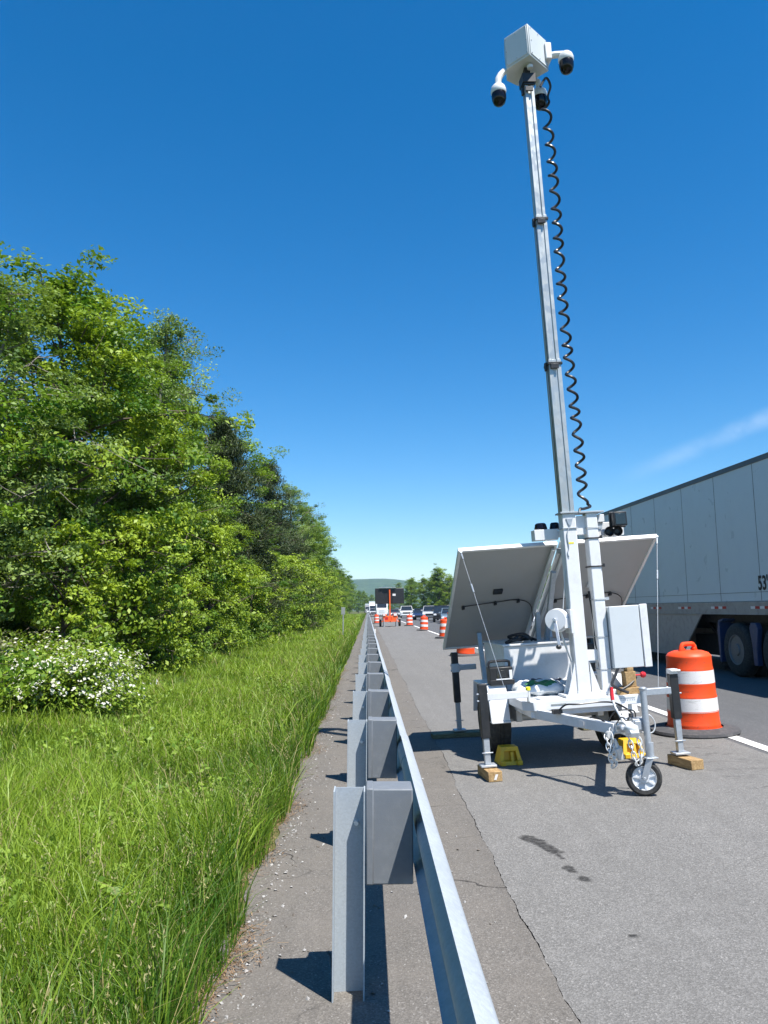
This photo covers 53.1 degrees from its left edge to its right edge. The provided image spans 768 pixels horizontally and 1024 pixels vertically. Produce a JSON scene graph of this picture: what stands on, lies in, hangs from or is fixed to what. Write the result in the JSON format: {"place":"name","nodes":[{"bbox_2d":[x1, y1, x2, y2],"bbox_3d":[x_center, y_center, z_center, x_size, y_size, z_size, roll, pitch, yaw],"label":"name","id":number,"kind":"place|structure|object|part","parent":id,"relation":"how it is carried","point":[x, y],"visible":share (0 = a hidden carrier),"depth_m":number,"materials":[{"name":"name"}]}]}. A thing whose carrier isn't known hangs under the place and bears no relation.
{"place":"outdoors","nodes":[
{"label":"outdoors","id":0,"kind":"place"},
{"bbox_2d":[0,611,366,1023],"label":"verge ground","id":1,"kind":"structure","parent":0,"point":[276,833],"depth_m":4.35,"materials":[{"name":"green plant"}]},
{"bbox_2d":[0,382,68,636],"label":"leafy tree","id":2,"kind":"object","parent":1,"relation":"on","point":[13,629],"visible":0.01,"depth_m":18.28,"materials":[{"name":"green plant"}]},
{"bbox_2d":[0,241,88,701],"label":"vine covered tree","id":3,"kind":"object","parent":1,"relation":"on","point":[24,667],"visible":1,"depth_m":9.86,"materials":[{"name":"green plant"}]},
{"bbox_2d":[0,411,111,632],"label":"leafy tree","id":4,"kind":"object","parent":1,"relation":"on","point":[81,522],"visible":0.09,"depth_m":15.04,"materials":[{"name":"green plant"}]},
{"bbox_2d":[1,429,117,657],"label":"leafy tree","id":5,"kind":"object","parent":1,"relation":"on","point":[49,527],"visible":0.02,"depth_m":22.41,"materials":[{"name":"green plant"}]},
{"bbox_2d":[6,614,134,675],"bbox_3d":[-5.985,2.654,14.511,2.436,1.515,2.419,0,-7,-1],"label":"bush","id":6,"kind":"object","parent":1,"relation":"on","point":[112,639],"visible":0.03,"depth_m":14.53,"materials":[{"name":"green plant"}]},
{"bbox_2d":[0,516,144,695],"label":"sapling","id":7,"kind":"object","parent":1,"relation":"on","point":[82,596],"visible":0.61,"depth_m":13.29,"materials":[{"name":"green plant"}]},
{"bbox_2d":[7,448,147,644],"bbox_3d":[-10.465,1.245,26.695,5.755,7.243,6.144,-7,-10,44],"label":"leafy tree","id":8,"kind":"object","parent":1,"relation":"on","point":[109,542],"depth_m":26.53,"materials":[{"name":"green plant"}]},
{"bbox_2d":[0,622,163,721],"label":"flowering shrub","id":9,"kind":"object","parent":1,"relation":"on","point":[66,686],"visible":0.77,"depth_m":10.56,"materials":[{"name":"green plant"}]},
{"bbox_2d":[0,250,189,653],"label":"leafy tree","id":10,"kind":"object","parent":1,"relation":"on","point":[9,330],"visible":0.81,"depth_m":13.35,"materials":[{"name":"green plant"}]},
{"bbox_2d":[1,311,208,646],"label":"leafy tree","id":11,"kind":"object","parent":1,"relation":"on","point":[121,504],"visible":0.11,"depth_m":20.48,"materials":[{"name":"green plant"}]},
{"bbox_2d":[0,245,255,637],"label":"leafy tree","id":12,"kind":"object","parent":1,"relation":"on","point":[77,308],"visible":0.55,"depth_m":16.23,"materials":[{"name":"green plant"}]},
{"bbox_2d":[93,509,221,675],"bbox_3d":[-5.068,1.815,16.670,3.253,3.768,2.942,-2,-7,14],"label":"sapling","id":13,"kind":"object","parent":1,"relation":"on","point":[144,547],"visible":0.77,"depth_m":16.41,"materials":[{"name":"green plant"}]},
{"bbox_2d":[73,395,243,625],"bbox_3d":[-6.393,0.533,21.963,5.552,7.584,5.381,-6,-9,37],"label":"leafy tree","id":14,"kind":"object","parent":1,"relation":"on","point":[150,501],"visible":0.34,"depth_m":21.32,"materials":[{"name":"green plant"}]},
{"bbox_2d":[0,671,317,941],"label":"weeds","id":15,"kind":"object","parent":1,"relation":"on","point":[100,878],"visible":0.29,"depth_m":6.18,"materials":[{"name":"green plant"}]},
{"bbox_2d":[86,321,233,603],"bbox_3d":[-9.066,-1.068,28.273,7.892,12.337,8.143,-1,-7,7],"label":"leafy tree","id":16,"kind":"object","parent":1,"relation":"on","point":[198,502],"visible":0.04,"depth_m":29.24,"materials":[{"name":"green plant"}]},
{"bbox_2d":[74,308,246,627],"bbox_3d":[-7.616,-1.059,26.539,5.687,11.871,6.439,1,-7,-6],"label":"leafy tree","id":17,"kind":"object","parent":1,"relation":"on","point":[164,339],"visible":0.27,"depth_m":26.50,"materials":[{"name":"green plant"}]},
{"bbox_2d":[130,631,217,672],"bbox_3d":[-5.117,3.264,17.890,2.253,1.064,1.878,-3,-8,24],"label":"bush","id":18,"kind":"object","parent":1,"relation":"on","point":[172,645],"visible":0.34,"depth_m":17.72,"materials":[{"name":"green plant"}]},
{"bbox_2d":[0,638,348,1023],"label":"seed heads","id":19,"kind":"object","parent":1,"relation":"attached to","point":[103,918],"visible":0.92,"depth_m":3.83,"materials":[{"name":"plant"}]},
{"bbox_2d":[139,617,221,658],"bbox_3d":[-5.650,3.396,20.743,2.115,1.468,2.793,6,-9,-38],"label":"bush","id":20,"kind":"object","parent":1,"relation":"on","point":[206,643],"visible":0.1,"depth_m":20.49,"materials":[{"name":"green plant"}]},
{"bbox_2d":[147,574,239,663],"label":"sapling","id":21,"kind":"object","parent":1,"relation":"on","point":[206,591],"visible":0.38,"depth_m":19.21,"materials":[{"name":"green plant"}]},
{"bbox_2d":[162,521,263,650],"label":"sapling","id":22,"kind":"object","parent":1,"relation":"on","point":[213,537],"visible":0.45,"depth_m":22.71,"materials":[{"name":"green plant"}]},
{"bbox_2d":[194,614,254,653],"bbox_3d":[-5.735,3.918,24.881,3.011,1.493,2.394,0,-7,-1],"label":"bush","id":23,"kind":"object","parent":1,"relation":"on","point":[226,647],"visible":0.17,"depth_m":24.72,"materials":[{"name":"green plant"}]},
{"bbox_2d":[179,496,291,633],"bbox_3d":[-5.614,2.154,27.000,4.305,5.562,4.442,-2,-8,16],"label":"leafy tree","id":24,"kind":"object","parent":1,"relation":"on","point":[235,614],"visible":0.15,"depth_m":26.68,"materials":[{"name":"green plant"}]},
{"bbox_2d":[176,410,305,606],"bbox_3d":[-8.002,0.692,39.534,7.680,11.770,7.193,-4,-8,30],"label":"leafy tree","id":25,"kind":"object","parent":1,"relation":"on","point":[260,468],"visible":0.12,"depth_m":39.68,"materials":[{"name":"green plant"}]},
{"bbox_2d":[224,622,265,648],"bbox_3d":[-5.447,4.422,27.495,2.325,1.235,2.227,-6,-10,41],"label":"bush","id":26,"kind":"object","parent":1,"relation":"on","point":[247,634],"visible":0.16,"depth_m":27.36,"materials":[{"name":"green plant"}]},
{"bbox_2d":[186,408,307,636],"bbox_3d":[-6.588,0.835,33.571,6.691,10.694,6.550,7,-10,-45],"label":"cedar tree","id":27,"kind":"object","parent":1,"relation":"on","point":[256,549],"visible":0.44,"depth_m":33.20,"materials":[{"name":"green plant"}]},
{"bbox_2d":[218,563,279,646],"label":"sapling","id":28,"kind":"object","parent":1,"relation":"on","point":[261,602],"visible":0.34,"depth_m":30.09,"materials":[{"name":"green plant"}]},
{"bbox_2d":[235,605,281,640],"bbox_3d":[-5.577,4.839,33.030,2.694,1.858,2.710,0,-7,-1],"label":"bush","id":29,"kind":"object","parent":1,"relation":"on","point":[263,630],"visible":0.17,"depth_m":32.81,"materials":[{"name":"green plant"}]},
{"bbox_2d":[244,551,298,637],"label":"sapling","id":30,"kind":"object","parent":1,"relation":"on","point":[282,630],"visible":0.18,"depth_m":37.57,"materials":[{"name":"green plant"}]},
{"bbox_2d":[270,608,299,631],"bbox_3d":[-5.854,5.768,41.395,2.755,1.949,2.660,0,-7,-1],"label":"bush","id":31,"kind":"object","parent":1,"relation":"on","point":[284,621],"visible":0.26,"depth_m":41.07,"materials":[{"name":"green plant"}]},
{"bbox_2d":[247,459,328,630],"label":"cedar tree","id":32,"kind":"object","parent":1,"relation":"on","point":[288,547],"visible":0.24,"depth_m":49.78,"materials":[{"name":"green plant"}]},
{"bbox_2d":[268,544,323,627],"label":"leafy tree","id":33,"kind":"object","parent":1,"relation":"on","point":[300,604],"visible":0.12,"depth_m":41.61,"materials":[{"name":"green plant"}]},
{"bbox_2d":[273,481,325,600],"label":"leafy tree","id":34,"kind":"object","parent":1,"relation":"on","point":[298,503],"visible":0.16,"depth_m":61.32,"materials":[{"name":"green plant"}]},
{"bbox_2d":[290,612,310,631],"bbox_3d":[-5.667,6.422,45.931,2.672,1.890,2.579,1,-7,-9],"label":"bush","id":35,"kind":"object","parent":1,"relation":"on","point":[303,623],"visible":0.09,"depth_m":45.70,"materials":[{"name":"green plant"}]},
{"bbox_2d":[277,553,337,632],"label":"sapling","id":36,"kind":"object","parent":1,"relation":"on","point":[291,560],"visible":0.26,"depth_m":44.98,"materials":[{"name":"green plant"}]},
{"bbox_2d":[284,502,332,616],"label":"leafy tree","id":37,"kind":"object","parent":1,"relation":"on","point":[311,519],"visible":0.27,"depth_m":69.67,"materials":[{"name":"green plant"}]},
{"bbox_2d":[292,562,341,626],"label":"sapling","id":38,"kind":"object","parent":1,"relation":"on","point":[314,577],"visible":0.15,"depth_m":54.29,"materials":[{"name":"green plant"}]},
{"bbox_2d":[303,575,333,626],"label":"sapling","id":39,"kind":"object","parent":1,"relation":"on","point":[319,583],"visible":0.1,"depth_m":64.08,"materials":[{"name":"green plant"}]},
{"bbox_2d":[311,612,326,624],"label":"bush","id":40,"kind":"object","parent":1,"relation":"on","point":[321,617],"visible":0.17,"depth_m":63.73,"materials":[{"name":"green plant"}]},
{"bbox_2d":[299,516,352,608],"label":"leafy tree","id":41,"kind":"object","parent":1,"relation":"on","point":[329,574],"visible":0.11,"depth_m":78.55,"materials":[{"name":"green plant"}]},
{"bbox_2d":[318,605,333,621],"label":"bush","id":42,"kind":"object","parent":1,"relation":"on","point":[326,614],"visible":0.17,"depth_m":71.32,"materials":[{"name":"green plant"}]},
{"bbox_2d":[317,580,338,621],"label":"sapling","id":43,"kind":"object","parent":1,"relation":"on","point":[325,602],"visible":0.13,"depth_m":71.01,"materials":[{"name":"green plant"}]},
{"bbox_2d":[314,527,345,610],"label":"leafy tree","id":44,"kind":"object","parent":1,"relation":"on","point":[330,554],"visible":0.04,"depth_m":87.79,"materials":[{"name":"green plant"}]},
{"bbox_2d":[324,586,340,619],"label":"sapling","id":45,"kind":"object","parent":1,"relation":"on","point":[333,602],"visible":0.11,"depth_m":82.11,"materials":[{"name":"green plant"}]},
{"bbox_2d":[328,594,338,618],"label":"sapling","id":46,"kind":"object","parent":1,"relation":"on","point":[333,617],"visible":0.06,"depth_m":89.93,"materials":[{"name":"green plant"}]},
{"bbox_2d":[330,610,340,618],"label":"bush","id":47,"kind":"object","parent":1,"relation":"on","point":[335,616],"visible":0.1,"depth_m":96.51,"materials":[{"name":"green plant"}]},
{"bbox_2d":[334,591,341,617],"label":"sapling","id":48,"kind":"object","parent":1,"relation":"on","point":[337,603],"visible":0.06,"depth_m":98.85,"materials":[{"name":"green plant"}]},
{"bbox_2d":[327,558,349,610],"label":"leafy tree","id":49,"kind":"object","parent":1,"relation":"on","point":[340,573],"visible":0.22,"depth_m":149.05,"materials":[{"name":"green plant"}]},
{"bbox_2d":[334,588,345,618],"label":"sapling","id":50,"kind":"object","parent":1,"relation":"on","point":[340,599],"visible":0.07,"depth_m":108.09,"materials":[{"name":"green plant"}]},
{"bbox_2d":[341,607,344,634],"bbox_3d":[-2.101,5.819,39.544,0.200,1.820,0.037,0,-7,-1],"label":"delineator post","id":51,"kind":"object","parent":1,"relation":"on","point":[343,611],"visible":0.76,"depth_m":39.60,"materials":[{"name":"metal"}]},
{"bbox_2d":[336,569,353,606],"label":"leafy tree","id":52,"kind":"object","parent":1,"relation":"on","point":[343,584],"visible":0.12,"depth_m":157.54,"materials":[{"name":"green plant"}]},
{"bbox_2d":[330,565,359,603],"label":"leafy tree","id":53,"kind":"object","parent":1,"relation":"on","point":[347,594],"visible":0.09,"depth_m":135.76,"materials":[{"name":"green plant"}]},
{"bbox_2d":[346,579,358,612],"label":"leafy tree","id":54,"kind":"object","parent":1,"relation":"on","point":[352,590],"visible":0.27,"depth_m":224.65,"materials":[{"name":"green plant"}]},
{"bbox_2d":[349,591,359,612],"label":"leafy tree","id":55,"kind":"object","parent":1,"relation":"on","point":[355,600],"visible":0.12,"depth_m":297.38,"materials":[{"name":"green plant"}]},
{"bbox_2d":[354,590,364,612],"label":"leafy tree","id":56,"kind":"object","parent":1,"relation":"on","point":[360,598],"visible":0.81,"depth_m":327.74,"materials":[{"name":"green plant"}]},
{"bbox_2d":[359,590,369,612],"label":"leafy tree","id":57,"kind":"object","parent":1,"relation":"on","point":[365,601],"visible":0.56,"depth_m":416.93,"materials":[{"name":"green plant"}]},
{"bbox_2d":[144,579,543,608],"bbox_3d":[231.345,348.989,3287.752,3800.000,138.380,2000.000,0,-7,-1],"label":"hills","id":58,"kind":"structure","parent":0,"point":[368,586],"depth_m":2907.26,"materials":[{"name":"plant"}]},
{"bbox_2d":[209,692,527,1022],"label":"gravel","id":59,"kind":"structure","parent":0,"point":[281,947],"depth_m":4.03,"materials":[{"name":"gravel"}]},
{"bbox_2d":[177,613,580,1023],"bbox_3d":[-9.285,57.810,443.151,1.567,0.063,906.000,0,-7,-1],"label":"guardrail strip","id":60,"kind":"object","parent":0,"point":[523,982],"visible":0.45,"depth_m":3.69,"materials":[{"name":"concrete"}]},
{"bbox_2d":[177,669,344,1023],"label":"dead grass","id":61,"kind":"structure","parent":60,"relation":"on","point":[241,966],"depth_m":3.49,"materials":[{"name":"plant"}]},
{"bbox_2d":[372,614,378,623],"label":"traffic barrel","id":62,"kind":"object","parent":60,"relation":"on","point":[376,618],"visible":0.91,"depth_m":83.01,"materials":[{"name":"orange plastic"}]},
{"bbox_2d":[332,612,498,1023],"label":"guardrail","id":63,"kind":"object","parent":60,"relation":"on","point":[391,826],"visible":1,"depth_m":3.09,"materials":[{"name":"metal"}]},
{"bbox_2d":[0,0,767,581],"label":"sky","id":64,"kind":"structure","parent":0,"point":[336,195],"materials":[{"name":"blue"}]},
{"bbox_2d":[375,587,403,626],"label":"message board","id":65,"kind":"object","parent":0,"point":[389,595],"visible":0.98,"depth_m":66.47,"materials":[{"name":"black plastic"}]},
{"bbox_2d":[450,647,478,656],"bbox_3d":[2.507,3.902,23.634,0.970,1.003,0.970,2,-5,-14],"label":"traffic barrel","id":66,"kind":"object","parent":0,"point":[464,652],"visible":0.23,"depth_m":23.34,"materials":[{"name":"orange plastic"}]},
{"bbox_2d":[384,641,580,1022],"bbox_3d":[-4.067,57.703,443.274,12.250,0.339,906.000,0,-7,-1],"label":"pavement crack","id":67,"kind":"object","parent":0,"point":[503,881],"depth_m":3.98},
{"bbox_2d":[494,744,522,765],"bbox_3d":[1.194,2.327,7.378,0.225,0.162,0.264,-2,-7,-5],"label":"wheel chock","id":68,"kind":"object","parent":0,"point":[507,754],"visible":1,"depth_m":7.33,"materials":[{"name":"yellow plastic"}]},
{"bbox_2d":[370,614,767,1023],"bbox_3d":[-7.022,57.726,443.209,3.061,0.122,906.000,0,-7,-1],"label":"shoulder","id":69,"kind":"object","parent":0,"point":[633,907],"visible":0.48,"depth_m":4.58},
{"bbox_2d":[369,601,374,610],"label":"semi truck","id":70,"kind":"object","parent":69,"relation":"on","point":[371,604],"visible":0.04,"depth_m":239.56,"materials":[{"name":"white paint"}]},
{"bbox_2d":[369,608,375,614],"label":"crossover car","id":71,"kind":"object","parent":69,"relation":"on","point":[372,611],"visible":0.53,"depth_m":203.45,"materials":[{"name":"silver metal"}]},
{"bbox_2d":[375,604,387,614],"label":"semi truck","id":72,"kind":"object","parent":69,"relation":"on","point":[380,609],"visible":0.64,"depth_m":159.26,"materials":[{"name":"white paint"}]},
{"bbox_2d":[404,614,414,625],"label":"traffic barrel","id":73,"kind":"object","parent":69,"relation":"on","point":[409,620],"visible":1,"depth_m":65.82,"materials":[{"name":"orange plastic"}]},
{"bbox_2d":[417,615,429,630],"bbox_3d":[2.648,7.331,50.860,0.970,1.003,0.970,9,-11,-39],"label":"traffic barrel","id":74,"kind":"object","parent":69,"relation":"on","point":[423,623],"visible":1,"depth_m":50.64,"materials":[{"name":"orange plastic"}]},
{"bbox_2d":[431,730,480,738],"bbox_3d":[0.867,2.604,9.011,0.620,0.048,0.190,-2,-7,-5],"label":"plank","id":75,"kind":"object","parent":69,"relation":"on","point":[453,734],"visible":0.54,"depth_m":8.93,"materials":[{"name":"wood"}]},
{"bbox_2d":[477,764,502,781],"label":"wood block","id":76,"kind":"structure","parent":69,"relation":"on","point":[492,774],"depth_m":6.64,"materials":[{"name":"wood"}]},
{"bbox_2d":[443,24,690,795],"bbox_3d":[1.645,-1.235,7.907,2.135,7.353,3.403,-3,-7,-6],"label":"camera trailer","id":77,"kind":"object","parent":69,"relation":"on","point":[497,590],"visible":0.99,"depth_m":7.65,"materials":[{"name":"white paint"}]},
{"bbox_2d":[486,659,514,685],"bbox_3d":[1.152,1.593,7.659,0.250,0.241,0.174,-3,-7,-6],"label":"power pack","id":78,"kind":"object","parent":77,"relation":"on","point":[494,677],"visible":0.99,"depth_m":7.58,"materials":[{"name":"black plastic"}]},
{"bbox_2d":[511,678,564,695],"bbox_3d":[1.497,1.706,7.481,0.508,0.169,0.361,-3,-7,-6],"label":"sack","id":79,"kind":"object","parent":77,"relation":"on","point":[541,687],"visible":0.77,"depth_m":7.35,"materials":[{"name":"plastic"}]},
{"bbox_2d":[553,677,566,692],"bbox_3d":[1.760,1.715,7.602,0.287,0.144,0.382,-2,-4,15],"label":"sack","id":80,"kind":"object","parent":77,"relation":"on","point":[562,681],"visible":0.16,"depth_m":7.54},
{"bbox_2d":[613,667,639,694],"bbox_3d":[2.251,1.568,7.158,0.200,0.235,0.160,-3,-7,-6],"label":"wood offcut","id":81,"kind":"object","parent":77,"relation":"on","point":[628,675],"visible":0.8,"depth_m":7.11,"materials":[{"name":"wood"}]},
{"bbox_2d":[667,754,703,770],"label":"wood block","id":82,"kind":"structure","parent":69,"relation":"on","point":[688,762],"depth_m":6.84,"materials":[{"name":"wood"}]},
{"bbox_2d":[387,612,767,753],"bbox_3d":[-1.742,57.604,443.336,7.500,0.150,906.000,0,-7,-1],"label":"road","id":83,"kind":"structure","parent":0,"point":[743,704],"depth_m":12.03,"materials":[{"name":"asphalt"}]},
{"bbox_2d":[391,609,399,616],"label":"sedan car","id":84,"kind":"object","parent":83,"relation":"on","point":[397,611],"visible":0.56,"depth_m":140.37,"materials":[{"name":"grey paint"}]},
{"bbox_2d":[400,606,413,617],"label":"pickup truck","id":85,"kind":"object","parent":83,"relation":"on","point":[406,610],"visible":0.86,"depth_m":121.64,"materials":[{"name":"white paint"}]},
{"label":"window","id":86,"kind":"part","parent":85,"relation":"part of","materials":[{"name":"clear glass"}]},
{"bbox_2d":[412,609,428,619],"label":"sedan car","id":87,"kind":"object","parent":83,"relation":"on","point":[417,613],"visible":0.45,"depth_m":98.02,"materials":[{"name":"blue paint"}]},
{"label":"window","id":88,"kind":"part","parent":87,"relation":"part of","materials":[{"name":"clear glass"}]},
{"bbox_2d":[421,606,438,619],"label":"crossover car","id":89,"kind":"object","parent":83,"relation":"on","point":[427,612],"visible":0.38,"depth_m":92.08,"materials":[{"name":"silver metal"}]},
{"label":"window","id":90,"kind":"part","parent":89,"relation":"part of","materials":[{"name":"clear glass"}]},
{"bbox_2d":[431,605,448,621],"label":"crossover car","id":91,"kind":"object","parent":83,"relation":"on","point":[436,610],"visible":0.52,"depth_m":80.74,"materials":[{"name":"black paint"}]},
{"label":"window","id":92,"kind":"part","parent":91,"relation":"part of","materials":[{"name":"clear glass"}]},
{"bbox_2d":[435,617,446,637],"bbox_3d":[2.959,5.605,37.277,0.970,1.003,0.970,-5,-11,35],"label":"traffic barrel","id":93,"kind":"object","parent":83,"relation":"on","point":[442,627],"visible":0.53,"depth_m":37.07,"materials":[{"name":"orange plastic"}]},
{"bbox_2d":[439,608,448,619],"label":"sedan car","id":94,"kind":"object","parent":83,"relation":"on","point":[443,612],"visible":0.42,"depth_m":73.07,"materials":[{"name":"blue paint"}]},
{"bbox_2d":[401,621,767,750],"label":"edge line","id":95,"kind":"object","parent":83,"relation":"on","point":[752,743],"visible":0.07,"depth_m":8.10,"materials":[{"name":"white paint"}]},
{"bbox_2d":[577,452,767,676],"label":"semi truck","id":96,"kind":"object","parent":83,"relation":"on","point":[707,558],"visible":0.59,"depth_m":16.03,"materials":[{"name":"white metal"}]},
{"bbox_2d":[617,737,645,758],"bbox_3d":[2.396,2.293,7.492,0.225,0.162,0.264,-2,-7,-5],"label":"wheel chock","id":97,"kind":"object","parent":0,"point":[623,743],"visible":0.64,"depth_m":7.44,"materials":[{"name":"yellow plastic"}]},
{"bbox_2d":[650,641,740,738],"bbox_3d":[3.486,1.982,8.737,0.970,1.003,0.970,0,-7,-21],"label":"traffic barrel","id":98,"kind":"object","parent":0,"point":[700,718],"visible":0.87,"depth_m":8.50,"materials":[{"name":"orange plastic"}]},
{"bbox_3d":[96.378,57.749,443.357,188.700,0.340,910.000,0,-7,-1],"label":"median ground","id":99,"kind":"structure","parent":0,"visible":0},
{"bbox_2d":[392,582,404,610],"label":"leafy tree","id":100,"kind":"object","parent":99,"relation":"on","point":[399,606],"visible":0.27,"depth_m":298.47,"materials":[{"name":"green plant"}]},
{"bbox_2d":[402,577,418,611],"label":"leafy tree","id":101,"kind":"object","parent":99,"relation":"on","point":[408,593],"visible":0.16,"depth_m":248.02,"materials":[{"name":"green plant"}]},
{"bbox_2d":[403,578,421,608],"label":"leafy tree","id":102,"kind":"object","parent":99,"relation":"on","point":[412,586],"visible":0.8,"depth_m":203.50,"materials":[{"name":"green plant"}]},
{"bbox_2d":[409,574,433,608],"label":"leafy tree","id":103,"kind":"object","parent":99,"relation":"on","point":[423,582],"visible":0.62,"depth_m":199.04,"materials":[{"name":"green plant"}]},
{"bbox_2d":[422,571,444,605],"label":"leafy tree","id":104,"kind":"object","parent":99,"relation":"on","point":[430,589],"visible":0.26,"depth_m":195.20,"materials":[{"name":"green plant"}]},
{"bbox_2d":[419,563,452,605],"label":"leafy tree","id":105,"kind":"object","parent":99,"relation":"on","point":[438,584],"visible":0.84,"depth_m":191.13,"materials":[{"name":"green plant"}]},
{"bbox_2d":[437,574,452,604],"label":"leafy tree","id":106,"kind":"object","parent":99,"relation":"on","point":[449,588],"visible":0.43,"depth_m":192.49,"materials":[{"name":"green plant"}]},
{"bbox_2d":[537,566,551,609],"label":"leafy tree","id":107,"kind":"object","parent":99,"relation":"on","point":[545,584],"visible":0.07,"depth_m":169.65,"materials":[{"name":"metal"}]}
]}

